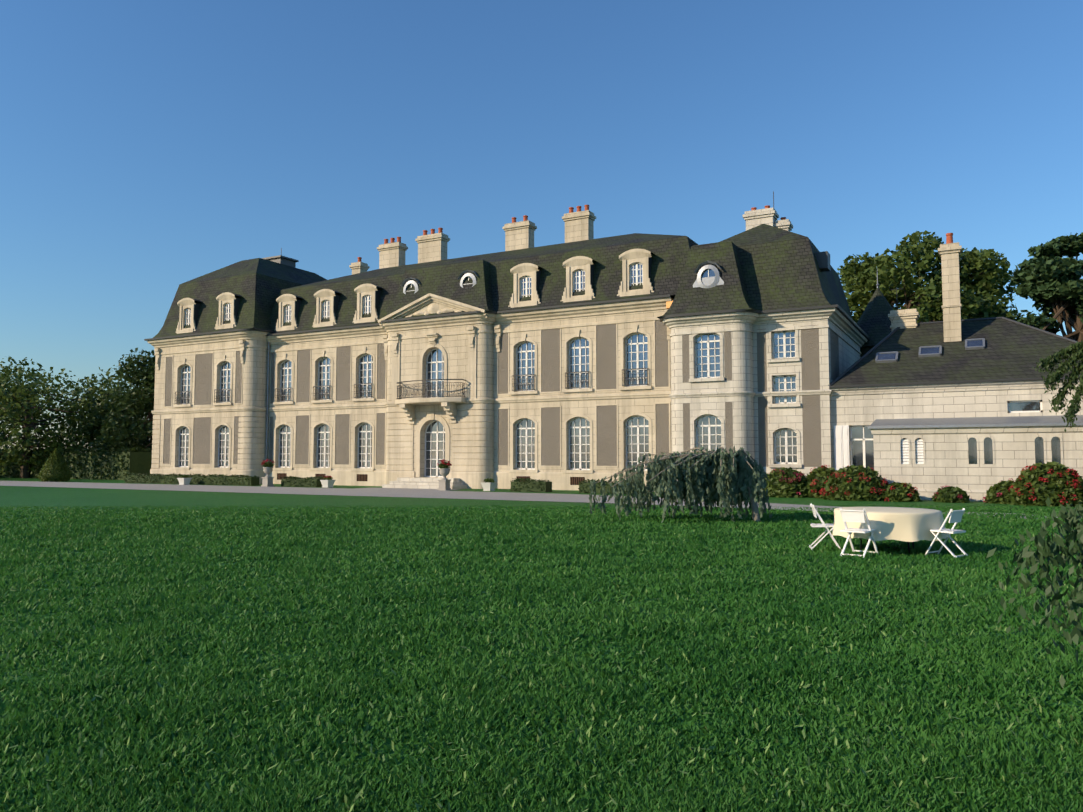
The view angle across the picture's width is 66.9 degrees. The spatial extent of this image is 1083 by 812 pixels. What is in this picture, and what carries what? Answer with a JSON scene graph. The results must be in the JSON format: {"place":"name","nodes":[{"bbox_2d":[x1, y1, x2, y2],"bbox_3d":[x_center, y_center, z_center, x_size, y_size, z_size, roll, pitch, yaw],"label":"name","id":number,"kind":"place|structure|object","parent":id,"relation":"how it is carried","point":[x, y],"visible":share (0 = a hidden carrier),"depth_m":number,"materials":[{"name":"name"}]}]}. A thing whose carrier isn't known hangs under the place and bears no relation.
{"place":"outdoors","nodes":[
{"label":"outdoors","id":0,"kind":"place"},
{"bbox_2d":[437,459,451,489],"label":"urn","id":1,"kind":"object","parent":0,"point":[444,481],"visible":1,"depth_m":42.62,"materials":[{"name":"stone"}]},
{"bbox_2d":[0,477,1082,811],"bbox_3d":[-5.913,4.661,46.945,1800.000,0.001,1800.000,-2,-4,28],"label":"lawn ground","id":2,"kind":"structure","parent":0,"point":[62,497],"depth_m":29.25,"materials":[{"name":"green plant"}]},
{"bbox_2d":[0,380,44,438],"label":"tree","id":3,"kind":"object","parent":2,"relation":"on","point":[16,409],"depth_m":95.86,"materials":[{"name":"green plant"}]},
{"bbox_2d":[38,449,71,481],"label":"topiary cone","id":4,"kind":"object","parent":2,"relation":"on","point":[55,467],"visible":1,"depth_m":58.24,"materials":[{"name":"green plant"}]},
{"bbox_2d":[0,356,150,477],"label":"tree","id":5,"kind":"object","parent":2,"relation":"on","point":[28,406],"visible":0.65,"depth_m":67.22,"materials":[{"name":"green plant"}]},
{"bbox_2d":[0,447,151,479],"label":"boundary hedge","id":6,"kind":"object","parent":2,"relation":"on","point":[114,465],"visible":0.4,"depth_m":63.52,"materials":[{"name":"green plant"}]},
{"bbox_2d":[79,388,153,451],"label":"dark tree","id":7,"kind":"object","parent":2,"relation":"on","point":[144,442],"visible":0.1,"depth_m":67.61,"materials":[{"name":"green plant"}]},
{"bbox_2d":[88,348,154,460],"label":"dark tree","id":8,"kind":"object","parent":2,"relation":"on","point":[133,398],"visible":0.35,"depth_m":64.30,"materials":[{"name":"green plant"}]},
{"bbox_2d":[177,474,191,484],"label":"planter","id":9,"kind":"object","parent":2,"relation":"on","point":[184,479],"visible":1,"depth_m":51.15,"materials":[{"name":"white stone"}]},
{"bbox_2d":[125,472,259,485],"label":"hedge","id":10,"kind":"object","parent":2,"relation":"on","point":[216,479],"visible":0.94,"depth_m":51.81,"materials":[{"name":"green plant"}]},
{"bbox_2d":[261,459,274,486],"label":"urn","id":11,"kind":"object","parent":2,"relation":"on","point":[267,480],"visible":1,"depth_m":48.13,"materials":[{"name":"stone"}]},
{"bbox_2d":[281,475,324,486],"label":"hedge","id":12,"kind":"object","parent":2,"relation":"on","point":[290,481],"visible":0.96,"depth_m":47.69,"materials":[{"name":"green plant"}]},
{"bbox_2d":[320,475,335,487],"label":"planter","id":13,"kind":"object","parent":2,"relation":"on","point":[327,481],"visible":1,"depth_m":46.45,"materials":[{"name":"white stone"}]},
{"bbox_2d":[481,478,496,490],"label":"planter","id":14,"kind":"object","parent":2,"relation":"on","point":[488,484],"visible":1,"depth_m":41.69,"materials":[{"name":"white stone"}]},
{"bbox_2d":[144,191,892,491],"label":"chateau","id":15,"kind":"structure","parent":2,"relation":"on","point":[581,353],"depth_m":45.19,"materials":[{"name":"stone"}]},
{"bbox_2d":[510,478,552,491],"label":"hedge","id":16,"kind":"object","parent":2,"relation":"on","point":[527,485],"visible":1,"depth_m":40.70,"materials":[{"name":"green plant"}]},
{"bbox_2d":[0,481,1081,519],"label":"gravel drive","id":17,"kind":"structure","parent":2,"relation":"on","point":[407,492],"depth_m":39.84,"materials":[{"name":"grey gravel"}]},
{"bbox_2d":[578,479,639,493],"bbox_3d":[3.275,3.811,38.941,3.086,0.742,0.934,-2,-4,28],"label":"hedge","id":18,"kind":"object","parent":2,"relation":"on","point":[584,485],"visible":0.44,"depth_m":38.98,"materials":[{"name":"green plant"}]},
{"bbox_2d":[589,446,771,522],"bbox_3d":[3.831,2.145,22.236,4.943,2.151,2.805,0,-4,-5],"label":"weeping cedar","id":19,"kind":"object","parent":2,"relation":"on","point":[709,479],"visible":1,"depth_m":21.60,"materials":[{"name":"green plant"}]},
{"bbox_2d":[762,467,808,497],"bbox_3d":[10.633,3.349,35.799,2.424,1.411,1.826,-2,-4,28],"label":"hydrangea","id":20,"kind":"object","parent":2,"relation":"on","point":[783,482],"visible":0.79,"depth_m":35.21,"materials":[{"name":"green plant"}]},
{"bbox_2d":[804,465,835,497],"bbox_3d":[12.156,3.263,35.181,2.094,1.509,1.862,-2,-4,28],"label":"hydrangea","id":21,"kind":"object","parent":2,"relation":"on","point":[817,478],"visible":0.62,"depth_m":34.82,"materials":[{"name":"green plant"}]},
{"bbox_2d":[809,503,841,549],"bbox_3d":[5.248,2.248,15.217,0.577,0.852,0.455,-1,-4,13],"label":"folding chair","id":22,"kind":"object","parent":2,"relation":"on","point":[815,513],"visible":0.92,"depth_m":15.07,"materials":[{"name":"white plastic"}]},
{"bbox_2d":[821,465,887,500],"bbox_3d":[12.692,3.118,33.085,2.787,1.518,2.060,-2,-4,28],"label":"hydrangea","id":23,"kind":"object","parent":2,"relation":"on","point":[855,483],"visible":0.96,"depth_m":32.52,"materials":[{"name":"green plant"}]},
{"bbox_2d":[840,507,878,557],"bbox_3d":[5.482,2.183,14.181,0.577,0.852,0.460,3,-5,-43],"label":"folding chair","id":24,"kind":"object","parent":2,"relation":"on","point":[860,516],"visible":0.9,"depth_m":14.09,"materials":[{"name":"white plastic"}]},
{"bbox_2d":[832,507,946,554],"bbox_3d":[6.305,2.270,14.949,1.980,0.761,1.962,-2,-4,28],"label":"round table","id":25,"kind":"object","parent":2,"relation":"on","point":[908,525],"visible":0.77,"depth_m":14.18,"materials":[{"name":"fabric"}]},
{"bbox_2d":[881,482,921,501],"bbox_3d":[14.052,3.399,32.233,1.671,0.835,1.416,-2,-4,28],"label":"flowering bush","id":26,"kind":"object","parent":2,"relation":"on","point":[899,492],"visible":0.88,"depth_m":31.81,"materials":[{"name":"green plant"}]},
{"bbox_2d":[837,230,1044,322],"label":"tree","id":27,"kind":"object","parent":2,"relation":"on","point":[983,278],"visible":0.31,"depth_m":70.10,"materials":[{"name":"green plant"}]},
{"bbox_2d":[925,508,967,557],"bbox_3d":[6.957,2.177,14.093,0.455,0.853,0.577,3,-4,-37],"label":"folding chair","id":28,"kind":"object","parent":2,"relation":"on","point":[955,516],"visible":0.92,"depth_m":13.99,"materials":[{"name":"white plastic"}]},
{"bbox_2d":[931,485,971,502],"bbox_3d":[15.709,3.417,31.449,1.420,0.730,1.165,-2,-4,28],"label":"flowering bush","id":29,"kind":"object","parent":2,"relation":"on","point":[949,494],"visible":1,"depth_m":31.14,"materials":[{"name":"green plant"}]},
{"bbox_2d":[982,478,1015,503],"bbox_3d":[17.350,3.203,30.564,1.227,1.025,1.542,3,-5,-41],"label":"hydrangea","id":30,"kind":"object","parent":2,"relation":"on","point":[999,492],"visible":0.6,"depth_m":30.41,"materials":[{"name":"green plant"}]},
{"bbox_2d":[1007,461,1082,506],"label":"hydrangea","id":31,"kind":"object","parent":2,"relation":"on","point":[1037,484],"visible":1,"depth_m":28.92,"materials":[{"name":"green plant"}]},
{"bbox_2d":[1009,232,1082,341],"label":"conifer","id":32,"kind":"object","parent":2,"relation":"on","point":[1047,276],"visible":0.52,"depth_m":45.61,"materials":[{"name":"green plant"}]},
{"bbox_3d":[9.754,-2.608,1.753,5.303,9.250,4.333,-2,-4,28],"label":"conifer","id":33,"kind":"object","parent":2,"relation":"on","visible":0},
{"bbox_2d":[986,496,1082,687],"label":"shrub","id":34,"kind":"object","parent":33,"relation":"attached to","point":[1052,548],"visible":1,"depth_m":4.75,"materials":[{"name":"green plant"}]},
{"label":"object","id":35,"kind":"object","parent":2,"relation":"on","visible":0},
{"bbox_2d":[1033,340,1082,433],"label":"bough","id":36,"kind":"object","parent":35,"relation":"attached to","point":[1049,361],"visible":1,"depth_m":25.74,"materials":[{"name":"green plant"}]},
{"bbox_2d":[0,0,1082,451],"label":"sky","id":37,"kind":"structure","parent":0,"point":[149,148],"materials":[{"name":"blue"}]},
{"bbox_2d":[828,233,1082,501],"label":"annex building","id":38,"kind":"structure","parent":0,"point":[929,409],"depth_m":34.81,"materials":[{"name":"white stone"}]}
]}

